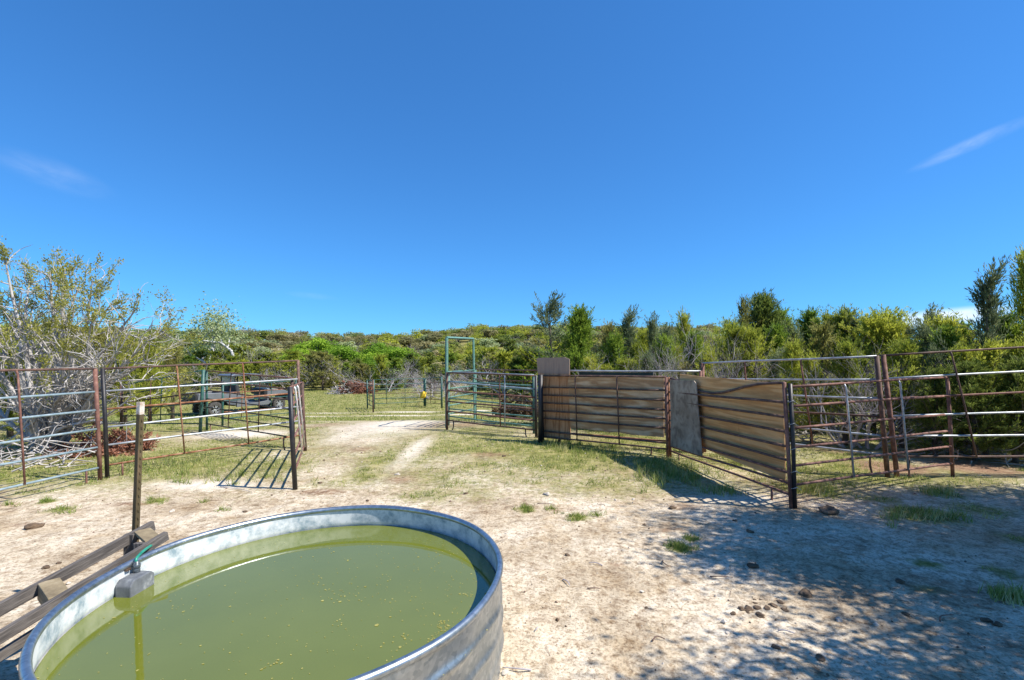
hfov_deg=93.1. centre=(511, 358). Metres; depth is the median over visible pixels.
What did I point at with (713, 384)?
plywood sheet
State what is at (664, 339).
cedar tree
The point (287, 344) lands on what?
oak tree
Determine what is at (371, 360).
oak tree
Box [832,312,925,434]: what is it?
cedar tree
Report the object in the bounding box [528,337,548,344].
cedar tree
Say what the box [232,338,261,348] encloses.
oak tree
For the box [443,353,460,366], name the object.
cedar tree
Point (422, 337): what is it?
oak tree
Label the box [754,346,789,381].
cedar tree
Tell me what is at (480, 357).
cedar tree
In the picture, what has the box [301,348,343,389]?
cedar tree
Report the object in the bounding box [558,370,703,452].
corral fence
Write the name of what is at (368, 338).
oak tree
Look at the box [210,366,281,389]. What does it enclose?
bare bush
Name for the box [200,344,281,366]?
bare bush
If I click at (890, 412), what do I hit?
corral fence
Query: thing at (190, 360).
cedar tree
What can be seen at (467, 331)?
oak tree
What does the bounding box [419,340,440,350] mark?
oak tree
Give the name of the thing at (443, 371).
cedar tree
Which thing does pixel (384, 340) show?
cedar tree
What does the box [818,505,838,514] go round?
dung clod
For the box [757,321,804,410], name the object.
cedar tree
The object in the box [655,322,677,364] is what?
cedar tree
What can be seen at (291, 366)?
cedar tree
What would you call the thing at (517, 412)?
brush pile
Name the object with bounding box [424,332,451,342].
oak tree
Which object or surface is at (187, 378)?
cedar tree
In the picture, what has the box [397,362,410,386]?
cedar tree
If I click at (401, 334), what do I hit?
cedar tree
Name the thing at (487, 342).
oak tree
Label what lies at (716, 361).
bare bush
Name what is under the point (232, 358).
cedar tree
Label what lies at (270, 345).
oak tree
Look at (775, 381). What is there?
bare bush
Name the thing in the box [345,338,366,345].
oak tree
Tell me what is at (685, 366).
cedar tree
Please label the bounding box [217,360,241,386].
cedar tree
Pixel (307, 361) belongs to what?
cedar tree
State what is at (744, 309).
cedar tree
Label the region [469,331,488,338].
cedar tree
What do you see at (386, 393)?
corral fence
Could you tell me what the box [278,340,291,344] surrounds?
oak tree
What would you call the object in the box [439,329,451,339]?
cedar tree
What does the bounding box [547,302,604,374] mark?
cedar tree
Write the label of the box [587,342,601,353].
oak tree
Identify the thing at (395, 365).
cedar tree
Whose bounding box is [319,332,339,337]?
cedar tree
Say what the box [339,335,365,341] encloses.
oak tree
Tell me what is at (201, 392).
corral fence
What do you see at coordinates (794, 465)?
corral fence
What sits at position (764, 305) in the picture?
cedar tree
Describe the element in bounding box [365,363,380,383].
cedar tree
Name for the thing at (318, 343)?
oak tree
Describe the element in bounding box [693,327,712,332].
oak tree
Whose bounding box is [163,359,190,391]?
cedar tree
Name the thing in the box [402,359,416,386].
cedar tree
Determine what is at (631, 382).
plywood sheet
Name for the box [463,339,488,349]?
cedar tree
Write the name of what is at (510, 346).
cedar tree
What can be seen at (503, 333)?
cedar tree
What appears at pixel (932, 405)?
cedar tree
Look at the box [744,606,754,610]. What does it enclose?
dung clod
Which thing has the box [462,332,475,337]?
oak tree
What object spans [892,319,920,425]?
cedar tree
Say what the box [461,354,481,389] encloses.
cedar tree
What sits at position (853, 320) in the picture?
cedar tree
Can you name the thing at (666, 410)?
corral fence
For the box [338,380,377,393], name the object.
brush pile
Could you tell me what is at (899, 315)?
cedar tree
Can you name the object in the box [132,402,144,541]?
fence post
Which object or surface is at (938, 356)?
cedar tree
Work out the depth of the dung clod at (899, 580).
4.10 m
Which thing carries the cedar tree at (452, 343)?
on the ground at (848, 548)
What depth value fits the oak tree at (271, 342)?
92.22 m
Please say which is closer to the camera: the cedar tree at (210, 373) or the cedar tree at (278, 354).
the cedar tree at (210, 373)
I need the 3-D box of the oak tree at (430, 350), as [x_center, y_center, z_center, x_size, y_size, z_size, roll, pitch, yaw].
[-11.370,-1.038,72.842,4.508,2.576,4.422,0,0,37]
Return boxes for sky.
[0,0,1023,340]
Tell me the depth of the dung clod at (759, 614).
3.58 m
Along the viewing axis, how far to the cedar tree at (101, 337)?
14.51 m
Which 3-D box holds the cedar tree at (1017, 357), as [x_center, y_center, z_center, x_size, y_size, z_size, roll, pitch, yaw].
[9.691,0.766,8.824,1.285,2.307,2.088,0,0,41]
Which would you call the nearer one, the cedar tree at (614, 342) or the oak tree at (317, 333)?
the cedar tree at (614, 342)
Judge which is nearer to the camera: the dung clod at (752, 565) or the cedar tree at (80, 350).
the dung clod at (752, 565)
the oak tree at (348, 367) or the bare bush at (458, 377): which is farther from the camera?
the oak tree at (348, 367)
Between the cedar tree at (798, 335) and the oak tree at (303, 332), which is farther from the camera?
the oak tree at (303, 332)
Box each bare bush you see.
[107,375,189,401]
[184,362,241,389]
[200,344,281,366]
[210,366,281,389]
[266,362,314,387]
[314,360,371,388]
[335,359,421,391]
[395,370,469,398]
[395,377,442,398]
[403,367,452,388]
[409,374,472,399]
[431,363,482,390]
[466,355,537,398]
[575,348,635,374]
[627,341,697,432]
[637,318,818,397]
[642,337,746,397]
[692,325,798,397]
[727,365,824,420]
[787,336,923,447]
[819,358,998,458]
[885,344,1023,450]
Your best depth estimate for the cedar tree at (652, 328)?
14.89 m
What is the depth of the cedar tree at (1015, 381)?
8.76 m
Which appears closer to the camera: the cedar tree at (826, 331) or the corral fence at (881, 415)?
the corral fence at (881, 415)
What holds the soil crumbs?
on the ground at (848, 548)
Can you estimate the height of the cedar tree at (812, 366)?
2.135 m
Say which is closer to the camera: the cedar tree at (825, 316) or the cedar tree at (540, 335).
the cedar tree at (825, 316)
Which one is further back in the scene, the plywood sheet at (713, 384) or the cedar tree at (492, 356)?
the cedar tree at (492, 356)
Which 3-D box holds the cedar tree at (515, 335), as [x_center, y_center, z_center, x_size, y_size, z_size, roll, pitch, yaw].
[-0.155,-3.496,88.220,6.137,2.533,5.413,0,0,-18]
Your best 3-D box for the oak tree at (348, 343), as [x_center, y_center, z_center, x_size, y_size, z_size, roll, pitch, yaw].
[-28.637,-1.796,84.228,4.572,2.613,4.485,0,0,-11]
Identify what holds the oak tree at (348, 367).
on the ground at (848, 548)
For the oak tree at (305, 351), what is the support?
on the ground at (848, 548)
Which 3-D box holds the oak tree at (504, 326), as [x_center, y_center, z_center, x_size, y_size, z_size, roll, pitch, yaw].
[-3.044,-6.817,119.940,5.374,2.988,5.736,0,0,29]
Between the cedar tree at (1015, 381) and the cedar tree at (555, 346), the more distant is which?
the cedar tree at (555, 346)
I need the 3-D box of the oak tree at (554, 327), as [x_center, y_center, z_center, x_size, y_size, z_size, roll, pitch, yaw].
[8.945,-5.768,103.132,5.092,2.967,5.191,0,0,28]
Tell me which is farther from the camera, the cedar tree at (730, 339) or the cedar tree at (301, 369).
the cedar tree at (301, 369)
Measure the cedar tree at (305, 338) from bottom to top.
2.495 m
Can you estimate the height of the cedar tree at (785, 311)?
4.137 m
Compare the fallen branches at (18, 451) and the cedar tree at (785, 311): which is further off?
the cedar tree at (785, 311)
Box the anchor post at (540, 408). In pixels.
[538,375,542,442]
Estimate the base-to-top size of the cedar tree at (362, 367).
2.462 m
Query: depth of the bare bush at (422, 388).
33.97 m
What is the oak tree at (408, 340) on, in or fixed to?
on the ground at (848, 548)
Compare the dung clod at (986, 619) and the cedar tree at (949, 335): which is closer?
the dung clod at (986, 619)
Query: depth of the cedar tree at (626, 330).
14.73 m
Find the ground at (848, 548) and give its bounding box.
[0,334,1023,679]
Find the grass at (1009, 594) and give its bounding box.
[0,389,1023,607]
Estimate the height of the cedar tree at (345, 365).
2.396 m
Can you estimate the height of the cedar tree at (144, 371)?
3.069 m
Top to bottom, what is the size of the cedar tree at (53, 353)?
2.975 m
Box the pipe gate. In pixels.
[287,382,306,489]
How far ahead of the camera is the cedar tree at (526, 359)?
33.46 m
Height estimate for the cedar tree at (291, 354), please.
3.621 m
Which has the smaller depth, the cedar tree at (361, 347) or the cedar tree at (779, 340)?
the cedar tree at (779, 340)
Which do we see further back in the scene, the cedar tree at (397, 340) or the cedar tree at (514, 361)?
the cedar tree at (397, 340)
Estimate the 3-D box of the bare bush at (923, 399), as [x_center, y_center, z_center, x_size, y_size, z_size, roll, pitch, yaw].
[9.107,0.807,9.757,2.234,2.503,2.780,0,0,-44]
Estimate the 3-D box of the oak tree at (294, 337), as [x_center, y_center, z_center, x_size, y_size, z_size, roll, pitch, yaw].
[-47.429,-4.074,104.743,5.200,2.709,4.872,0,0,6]
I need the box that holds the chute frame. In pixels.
[445,336,475,427]
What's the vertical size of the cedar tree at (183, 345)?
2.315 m
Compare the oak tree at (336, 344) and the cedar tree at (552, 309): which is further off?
the oak tree at (336, 344)
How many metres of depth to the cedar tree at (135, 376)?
32.10 m
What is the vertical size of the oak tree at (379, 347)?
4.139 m
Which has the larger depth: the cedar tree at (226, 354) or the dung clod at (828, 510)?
the cedar tree at (226, 354)
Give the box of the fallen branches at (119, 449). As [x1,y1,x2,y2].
[40,415,160,458]
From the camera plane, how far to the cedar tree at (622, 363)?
12.86 m
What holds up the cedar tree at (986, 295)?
on the ground at (848, 548)
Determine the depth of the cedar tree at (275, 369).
42.55 m
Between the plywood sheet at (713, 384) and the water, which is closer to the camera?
the water
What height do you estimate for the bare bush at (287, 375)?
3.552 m
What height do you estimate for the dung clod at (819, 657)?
0.030 m
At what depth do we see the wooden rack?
2.89 m
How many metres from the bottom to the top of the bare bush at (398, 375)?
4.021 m
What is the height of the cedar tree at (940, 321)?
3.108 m
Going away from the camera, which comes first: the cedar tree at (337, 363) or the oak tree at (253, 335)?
the cedar tree at (337, 363)
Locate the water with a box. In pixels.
[34,525,494,679]
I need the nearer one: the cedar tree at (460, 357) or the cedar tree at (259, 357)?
the cedar tree at (259, 357)
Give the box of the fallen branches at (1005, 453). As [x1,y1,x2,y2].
[903,421,1023,467]
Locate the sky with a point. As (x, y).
(374, 167)
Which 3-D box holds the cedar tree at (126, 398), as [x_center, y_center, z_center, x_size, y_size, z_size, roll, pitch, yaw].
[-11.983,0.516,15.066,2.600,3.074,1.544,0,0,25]
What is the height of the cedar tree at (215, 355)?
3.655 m
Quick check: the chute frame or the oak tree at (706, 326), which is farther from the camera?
the oak tree at (706, 326)
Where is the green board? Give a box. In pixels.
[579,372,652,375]
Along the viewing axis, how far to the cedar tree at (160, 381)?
34.84 m
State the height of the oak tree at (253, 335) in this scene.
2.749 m
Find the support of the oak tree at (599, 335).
on the ground at (848, 548)
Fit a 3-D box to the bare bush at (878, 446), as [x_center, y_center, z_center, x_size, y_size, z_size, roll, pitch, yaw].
[7.804,1.059,10.270,2.767,2.204,3.360,0,0,-16]
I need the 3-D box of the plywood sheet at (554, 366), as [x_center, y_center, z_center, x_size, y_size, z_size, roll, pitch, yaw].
[0.934,0.899,10.947,0.887,1.842,0.026,0,0,36]
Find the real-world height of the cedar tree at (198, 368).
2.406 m
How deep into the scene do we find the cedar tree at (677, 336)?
81.39 m
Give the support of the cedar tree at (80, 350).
on the ground at (848, 548)
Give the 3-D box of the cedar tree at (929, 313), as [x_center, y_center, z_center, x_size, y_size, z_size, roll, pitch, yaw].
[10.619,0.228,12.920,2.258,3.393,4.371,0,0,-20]
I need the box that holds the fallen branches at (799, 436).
[795,418,866,446]
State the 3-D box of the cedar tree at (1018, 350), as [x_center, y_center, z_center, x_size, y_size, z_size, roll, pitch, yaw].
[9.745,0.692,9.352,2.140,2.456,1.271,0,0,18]
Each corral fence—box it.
[0,368,102,490]
[100,360,301,478]
[120,370,204,432]
[205,370,294,436]
[221,380,296,425]
[366,380,373,411]
[374,378,424,408]
[424,376,442,407]
[445,372,537,437]
[448,371,534,433]
[475,369,537,419]
[543,375,669,455]
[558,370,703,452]
[668,377,792,508]
[701,355,890,477]
[787,376,954,508]
[880,346,1023,476]
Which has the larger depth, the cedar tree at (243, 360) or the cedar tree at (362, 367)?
the cedar tree at (243, 360)
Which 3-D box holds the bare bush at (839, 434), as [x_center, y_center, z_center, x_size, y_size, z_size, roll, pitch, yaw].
[7.063,0.779,10.215,2.292,2.568,2.852,0,0,19]
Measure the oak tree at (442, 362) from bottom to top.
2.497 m
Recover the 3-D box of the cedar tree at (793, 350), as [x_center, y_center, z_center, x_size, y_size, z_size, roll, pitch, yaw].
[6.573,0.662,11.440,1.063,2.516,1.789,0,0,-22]
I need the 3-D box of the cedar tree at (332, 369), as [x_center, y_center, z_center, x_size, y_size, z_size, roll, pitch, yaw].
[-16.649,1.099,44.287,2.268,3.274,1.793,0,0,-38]
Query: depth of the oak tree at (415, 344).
84.94 m
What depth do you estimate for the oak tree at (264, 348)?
84.53 m
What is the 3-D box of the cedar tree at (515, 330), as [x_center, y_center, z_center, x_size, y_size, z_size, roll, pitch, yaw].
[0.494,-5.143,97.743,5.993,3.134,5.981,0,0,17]
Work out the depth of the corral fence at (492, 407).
16.57 m
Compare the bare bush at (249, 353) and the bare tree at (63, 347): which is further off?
the bare bush at (249, 353)
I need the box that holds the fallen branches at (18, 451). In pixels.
[0,418,135,471]
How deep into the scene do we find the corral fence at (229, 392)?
11.50 m
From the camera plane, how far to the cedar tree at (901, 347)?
10.21 m
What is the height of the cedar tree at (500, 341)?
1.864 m
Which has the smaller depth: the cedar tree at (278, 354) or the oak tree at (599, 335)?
the cedar tree at (278, 354)
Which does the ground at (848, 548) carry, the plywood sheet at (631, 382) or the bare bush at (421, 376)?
the bare bush at (421, 376)
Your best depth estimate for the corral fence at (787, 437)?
6.86 m
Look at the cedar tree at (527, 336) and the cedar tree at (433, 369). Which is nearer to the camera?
the cedar tree at (433, 369)
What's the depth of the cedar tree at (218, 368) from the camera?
45.41 m
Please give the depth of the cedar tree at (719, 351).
14.08 m
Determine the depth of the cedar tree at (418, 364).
44.87 m
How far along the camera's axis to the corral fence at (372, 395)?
25.24 m
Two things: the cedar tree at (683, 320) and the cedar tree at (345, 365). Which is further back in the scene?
the cedar tree at (345, 365)
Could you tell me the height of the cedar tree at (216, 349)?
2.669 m
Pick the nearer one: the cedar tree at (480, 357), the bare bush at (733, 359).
the bare bush at (733, 359)
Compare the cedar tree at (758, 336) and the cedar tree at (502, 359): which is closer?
the cedar tree at (758, 336)
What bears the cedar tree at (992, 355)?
on the ground at (848, 548)
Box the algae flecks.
[38,536,504,679]
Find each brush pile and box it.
[327,383,354,394]
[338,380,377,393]
[491,391,537,417]
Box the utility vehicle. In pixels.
[180,373,287,414]
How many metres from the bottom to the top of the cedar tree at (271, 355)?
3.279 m
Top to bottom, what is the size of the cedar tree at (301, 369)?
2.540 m
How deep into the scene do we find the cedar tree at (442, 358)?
53.86 m
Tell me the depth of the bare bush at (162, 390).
31.36 m
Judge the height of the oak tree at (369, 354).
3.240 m
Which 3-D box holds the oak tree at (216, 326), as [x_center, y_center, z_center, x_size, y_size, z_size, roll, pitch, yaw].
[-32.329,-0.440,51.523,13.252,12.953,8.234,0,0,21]
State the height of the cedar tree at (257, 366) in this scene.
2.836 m
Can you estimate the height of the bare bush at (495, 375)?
4.242 m
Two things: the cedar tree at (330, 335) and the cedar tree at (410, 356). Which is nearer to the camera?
the cedar tree at (410, 356)
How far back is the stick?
2.93 m
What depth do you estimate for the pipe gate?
7.33 m
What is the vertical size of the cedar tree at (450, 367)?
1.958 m
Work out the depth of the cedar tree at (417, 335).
102.50 m
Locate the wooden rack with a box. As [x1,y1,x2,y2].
[0,521,168,661]
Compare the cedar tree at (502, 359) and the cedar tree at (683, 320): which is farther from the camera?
the cedar tree at (502, 359)
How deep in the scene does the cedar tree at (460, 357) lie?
62.79 m
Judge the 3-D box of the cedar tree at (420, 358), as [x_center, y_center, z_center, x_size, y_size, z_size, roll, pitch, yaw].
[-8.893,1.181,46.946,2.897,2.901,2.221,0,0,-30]
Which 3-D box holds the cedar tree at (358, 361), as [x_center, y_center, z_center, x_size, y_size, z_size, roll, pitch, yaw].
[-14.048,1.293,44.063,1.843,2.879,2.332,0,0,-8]
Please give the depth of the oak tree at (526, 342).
77.49 m
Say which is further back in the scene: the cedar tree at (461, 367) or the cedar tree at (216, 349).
the cedar tree at (216, 349)
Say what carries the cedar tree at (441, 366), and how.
on the ground at (848, 548)
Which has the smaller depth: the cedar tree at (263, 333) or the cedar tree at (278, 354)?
the cedar tree at (278, 354)
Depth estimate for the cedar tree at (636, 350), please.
14.36 m
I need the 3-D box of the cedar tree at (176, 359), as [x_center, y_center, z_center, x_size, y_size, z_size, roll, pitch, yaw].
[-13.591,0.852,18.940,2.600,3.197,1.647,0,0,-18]
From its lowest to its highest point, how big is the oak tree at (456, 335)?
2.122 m
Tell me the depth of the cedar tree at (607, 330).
14.98 m
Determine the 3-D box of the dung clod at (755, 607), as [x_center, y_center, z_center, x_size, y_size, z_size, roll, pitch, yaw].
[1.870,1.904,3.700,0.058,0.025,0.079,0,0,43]
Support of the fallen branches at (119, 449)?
on the ground at (848, 548)
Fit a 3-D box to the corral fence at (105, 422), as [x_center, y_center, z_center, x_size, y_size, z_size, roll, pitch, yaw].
[-5.479,0.996,8.984,0.123,1.930,3.350,0,0,37]
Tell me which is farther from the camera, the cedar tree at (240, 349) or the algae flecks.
the cedar tree at (240, 349)
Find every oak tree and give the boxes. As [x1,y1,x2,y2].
[140,291,260,380]
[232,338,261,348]
[240,332,257,339]
[253,347,271,351]
[258,341,280,348]
[261,340,280,349]
[265,333,290,342]
[278,334,301,342]
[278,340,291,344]
[279,347,315,366]
[281,339,306,347]
[287,330,308,336]
[291,337,336,353]
[312,331,327,337]
[322,345,363,362]
[327,336,342,343]
[327,339,351,350]
[336,340,357,349]
[338,360,367,377]
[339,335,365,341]
[341,331,364,338]
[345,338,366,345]
[356,335,375,342]
[360,341,398,359]
[360,351,388,377]
[362,356,387,369]
[363,340,391,349]
[384,347,419,363]
[395,335,421,347]
[411,342,421,346]
[415,335,433,342]
[418,343,444,354]
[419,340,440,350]
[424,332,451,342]
[429,359,469,371]
[432,349,458,357]
[451,333,464,341]
[458,328,475,335]
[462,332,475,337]
[475,337,499,347]
[477,328,500,338]
[494,325,508,331]
[518,340,534,345]
[530,328,549,335]
[542,324,563,331]
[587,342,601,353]
[589,333,602,340]
[693,323,714,328]
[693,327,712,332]
[697,330,714,336]
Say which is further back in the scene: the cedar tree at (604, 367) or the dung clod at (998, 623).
the cedar tree at (604, 367)
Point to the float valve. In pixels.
(136, 581)
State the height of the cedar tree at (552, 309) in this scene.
4.333 m
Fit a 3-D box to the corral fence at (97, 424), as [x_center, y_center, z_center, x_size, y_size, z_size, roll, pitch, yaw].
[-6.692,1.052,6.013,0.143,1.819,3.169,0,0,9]
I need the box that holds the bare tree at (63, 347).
[0,235,200,453]
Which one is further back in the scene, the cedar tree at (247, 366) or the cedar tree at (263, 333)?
the cedar tree at (263, 333)
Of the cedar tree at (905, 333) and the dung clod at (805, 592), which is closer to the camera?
the dung clod at (805, 592)
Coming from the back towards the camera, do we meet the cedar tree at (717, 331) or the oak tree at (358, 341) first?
the oak tree at (358, 341)
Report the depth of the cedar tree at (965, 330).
12.54 m
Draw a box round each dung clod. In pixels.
[24,523,44,529]
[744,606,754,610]
[747,563,758,568]
[753,605,761,609]
[756,612,764,617]
[771,644,780,649]
[799,588,811,597]
[815,653,825,661]
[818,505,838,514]
[895,578,904,583]
[980,617,992,622]
[991,621,1002,626]
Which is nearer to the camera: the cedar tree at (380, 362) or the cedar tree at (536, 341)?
the cedar tree at (380, 362)
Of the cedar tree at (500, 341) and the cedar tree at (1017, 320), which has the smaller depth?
the cedar tree at (1017, 320)
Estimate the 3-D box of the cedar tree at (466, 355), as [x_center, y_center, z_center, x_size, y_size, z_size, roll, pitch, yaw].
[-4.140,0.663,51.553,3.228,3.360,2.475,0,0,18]
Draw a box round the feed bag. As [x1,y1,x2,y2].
[420,391,426,397]
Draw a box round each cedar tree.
[0,317,47,424]
[0,343,52,437]
[16,326,99,402]
[37,345,143,433]
[77,329,134,424]
[101,328,156,421]
[119,334,176,421]
[128,362,147,392]
[151,363,170,395]
[155,339,196,418]
[162,327,178,336]
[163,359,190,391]
[170,340,194,349]
[179,355,200,390]
[179,369,195,389]
[186,350,209,369]
[191,363,209,389]
[200,345,237,356]
[203,349,225,369]
[206,359,223,382]
[209,361,226,386]
[214,352,228,361]
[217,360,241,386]
[220,354,242,369]
[224,343,251,371]
[231,334,257,341]
[235,358,248,381]
[238,364,254,389]
[239,358,266,381]
[243,348,256,361]
[251,332,263,342]
[251,351,266,363]
[254,351,276,363]
[256,363,273,385]
[258,330,276,339]
[269,351,285,358]
[269,362,284,388]
[273,359,307,387]
[281,349,304,381]
[287,360,304,381]
[291,337,311,341]
[299,352,323,387]
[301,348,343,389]
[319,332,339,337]
[321,354,340,387]
[324,356,347,386]
[340,362,352,385]
[345,366,359,385]
[348,357,364,382]
[352,362,372,386]
[355,339,376,351]
[362,336,402,347]
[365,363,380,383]
[371,353,389,389]
[383,365,395,387]
[384,343,405,347]
[385,357,407,389]
[387,359,431,377]
[390,334,405,346]
[392,332,415,345]
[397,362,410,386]
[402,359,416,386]
[403,352,418,361]
[405,359,424,386]
[407,328,422,339]
[409,356,429,382]
[418,329,436,334]
[423,351,439,373]
[424,372,432,389]
[426,363,442,390]
[428,365,460,379]
[431,344,464,353]
[433,344,467,362]
[436,334,455,342]
[437,351,452,364]
[437,367,451,390]
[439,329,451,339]
[439,341,462,348]
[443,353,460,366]
[448,365,462,380]
[450,328,466,333]
[454,289,605,407]
[454,364,464,380]
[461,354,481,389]
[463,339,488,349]
[463,349,480,376]
[465,352,487,376]
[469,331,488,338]
[470,324,488,332]
[470,351,503,392]
[477,345,503,376]
[483,348,514,393]
[490,327,520,338]
[494,332,526,342]
[494,337,504,346]
[501,356,530,394]
[502,337,517,357]
[505,325,526,337]
[505,346,540,395]
[514,348,548,395]
[524,327,531,338]
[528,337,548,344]
[530,330,549,341]
[540,338,562,354]
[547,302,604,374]
[577,351,604,369]
[579,363,615,369]
[589,355,643,369]
[593,318,615,364]
[599,331,628,369]
[614,304,644,359]
[624,338,647,369]
[626,325,653,366]
[633,332,682,408]
[636,350,664,392]
[643,311,664,362]
[654,334,679,345]
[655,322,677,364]
[667,306,716,363]
[667,359,694,379]
[670,340,685,374]
[675,329,705,375]
[688,344,723,377]
[700,319,761,377]
[702,314,738,366]
[702,335,731,377]
[724,323,793,381]
[725,287,811,397]
[731,295,762,372]
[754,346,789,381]
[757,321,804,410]
[762,305,802,389]
[770,334,817,438]
[780,319,827,424]
[787,334,906,444]
[788,350,840,442]
[789,317,862,432]
[792,304,829,409]
[801,305,851,422]
[817,308,909,433]
[819,308,907,428]
[826,304,918,422]
[828,303,864,416]
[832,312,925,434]
[853,335,961,447]
[890,302,957,430]
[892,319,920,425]
[895,363,968,454]
[903,310,976,400]
[904,320,936,425]
[905,340,1009,452]
[906,342,958,450]
[914,255,1019,383]
[918,322,973,397]
[940,335,1023,454]
[942,357,1023,460]
[947,240,1023,342]
[951,355,1023,462]
[956,318,980,353]
[972,308,1023,437]
[993,331,1023,457]
[1004,305,1023,331]
[1007,350,1023,443]
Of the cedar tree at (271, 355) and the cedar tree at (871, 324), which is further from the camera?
the cedar tree at (271, 355)
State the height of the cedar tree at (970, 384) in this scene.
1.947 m
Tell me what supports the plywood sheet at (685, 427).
attached to the corral fence at (787, 437)
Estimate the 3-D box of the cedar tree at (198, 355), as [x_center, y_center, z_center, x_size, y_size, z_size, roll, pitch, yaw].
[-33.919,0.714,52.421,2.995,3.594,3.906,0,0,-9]
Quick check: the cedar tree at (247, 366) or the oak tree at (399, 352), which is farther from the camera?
the oak tree at (399, 352)
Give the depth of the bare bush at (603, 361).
12.69 m
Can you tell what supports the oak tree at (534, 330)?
on the ground at (848, 548)
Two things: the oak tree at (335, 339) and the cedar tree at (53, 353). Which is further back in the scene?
the oak tree at (335, 339)
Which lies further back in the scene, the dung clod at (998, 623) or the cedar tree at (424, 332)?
the cedar tree at (424, 332)
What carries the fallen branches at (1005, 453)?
on the ground at (848, 548)
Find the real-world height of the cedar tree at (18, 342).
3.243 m
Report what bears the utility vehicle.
on the ground at (848, 548)
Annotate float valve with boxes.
[115,545,153,597]
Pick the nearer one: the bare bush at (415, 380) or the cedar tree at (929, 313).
the cedar tree at (929, 313)
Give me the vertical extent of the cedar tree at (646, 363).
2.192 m
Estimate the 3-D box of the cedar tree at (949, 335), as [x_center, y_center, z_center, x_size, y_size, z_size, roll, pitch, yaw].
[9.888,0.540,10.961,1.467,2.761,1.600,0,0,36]
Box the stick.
[502,667,530,670]
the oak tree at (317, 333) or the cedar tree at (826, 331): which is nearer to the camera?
the cedar tree at (826, 331)
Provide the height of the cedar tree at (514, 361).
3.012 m
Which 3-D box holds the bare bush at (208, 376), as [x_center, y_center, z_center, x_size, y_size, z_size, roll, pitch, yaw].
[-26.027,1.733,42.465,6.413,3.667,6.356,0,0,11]
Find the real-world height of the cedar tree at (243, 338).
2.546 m
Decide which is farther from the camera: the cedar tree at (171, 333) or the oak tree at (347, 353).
the cedar tree at (171, 333)
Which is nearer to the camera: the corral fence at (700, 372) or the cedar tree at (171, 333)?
the corral fence at (700, 372)
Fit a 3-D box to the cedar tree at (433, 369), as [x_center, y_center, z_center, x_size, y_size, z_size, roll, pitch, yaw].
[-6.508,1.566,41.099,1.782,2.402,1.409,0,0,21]
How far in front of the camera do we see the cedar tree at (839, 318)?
13.68 m
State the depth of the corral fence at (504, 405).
12.10 m
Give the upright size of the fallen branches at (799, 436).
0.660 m
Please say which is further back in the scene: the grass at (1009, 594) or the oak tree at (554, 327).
the oak tree at (554, 327)
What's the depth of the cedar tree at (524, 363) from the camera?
33.44 m
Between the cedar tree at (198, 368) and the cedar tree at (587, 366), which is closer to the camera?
the cedar tree at (587, 366)
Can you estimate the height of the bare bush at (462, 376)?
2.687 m
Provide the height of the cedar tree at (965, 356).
2.352 m
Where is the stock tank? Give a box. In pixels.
[18,505,503,679]
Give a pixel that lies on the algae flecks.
(339, 619)
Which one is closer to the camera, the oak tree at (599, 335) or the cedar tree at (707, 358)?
the cedar tree at (707, 358)
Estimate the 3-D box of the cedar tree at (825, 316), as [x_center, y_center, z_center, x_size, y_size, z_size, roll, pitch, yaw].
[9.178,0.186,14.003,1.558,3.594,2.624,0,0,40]
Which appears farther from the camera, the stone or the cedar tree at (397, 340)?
the cedar tree at (397, 340)
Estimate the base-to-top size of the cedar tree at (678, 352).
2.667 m
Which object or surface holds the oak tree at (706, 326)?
on the ground at (848, 548)
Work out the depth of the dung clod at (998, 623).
3.45 m
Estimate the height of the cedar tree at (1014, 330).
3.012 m
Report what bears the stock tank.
on the ground at (848, 548)
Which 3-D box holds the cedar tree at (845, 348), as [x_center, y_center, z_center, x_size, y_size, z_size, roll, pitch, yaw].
[7.265,0.674,10.654,2.125,2.493,1.262,0,0,24]
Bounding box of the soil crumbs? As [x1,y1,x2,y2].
[5,430,1023,679]
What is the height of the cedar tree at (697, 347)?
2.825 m
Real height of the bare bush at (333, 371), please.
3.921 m
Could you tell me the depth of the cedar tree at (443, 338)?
88.74 m
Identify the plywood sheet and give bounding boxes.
[537,357,570,440]
[568,377,663,436]
[670,380,702,455]
[680,374,785,480]
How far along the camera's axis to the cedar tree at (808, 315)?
15.99 m
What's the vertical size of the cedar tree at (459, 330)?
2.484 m
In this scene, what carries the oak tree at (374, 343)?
on the ground at (848, 548)
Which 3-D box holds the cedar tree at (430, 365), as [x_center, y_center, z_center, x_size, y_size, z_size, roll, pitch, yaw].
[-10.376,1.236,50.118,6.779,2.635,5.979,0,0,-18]
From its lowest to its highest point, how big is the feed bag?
0.393 m
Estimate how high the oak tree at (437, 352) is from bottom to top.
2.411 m
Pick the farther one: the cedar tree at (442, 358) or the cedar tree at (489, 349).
the cedar tree at (442, 358)
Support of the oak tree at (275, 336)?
on the ground at (848, 548)
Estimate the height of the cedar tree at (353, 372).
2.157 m
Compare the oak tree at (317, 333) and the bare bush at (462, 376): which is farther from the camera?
the oak tree at (317, 333)
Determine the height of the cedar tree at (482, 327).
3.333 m
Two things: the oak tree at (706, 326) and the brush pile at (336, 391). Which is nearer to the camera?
the brush pile at (336, 391)
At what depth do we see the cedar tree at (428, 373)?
41.45 m
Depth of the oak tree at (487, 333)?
94.95 m
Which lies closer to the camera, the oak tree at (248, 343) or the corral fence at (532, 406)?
the corral fence at (532, 406)

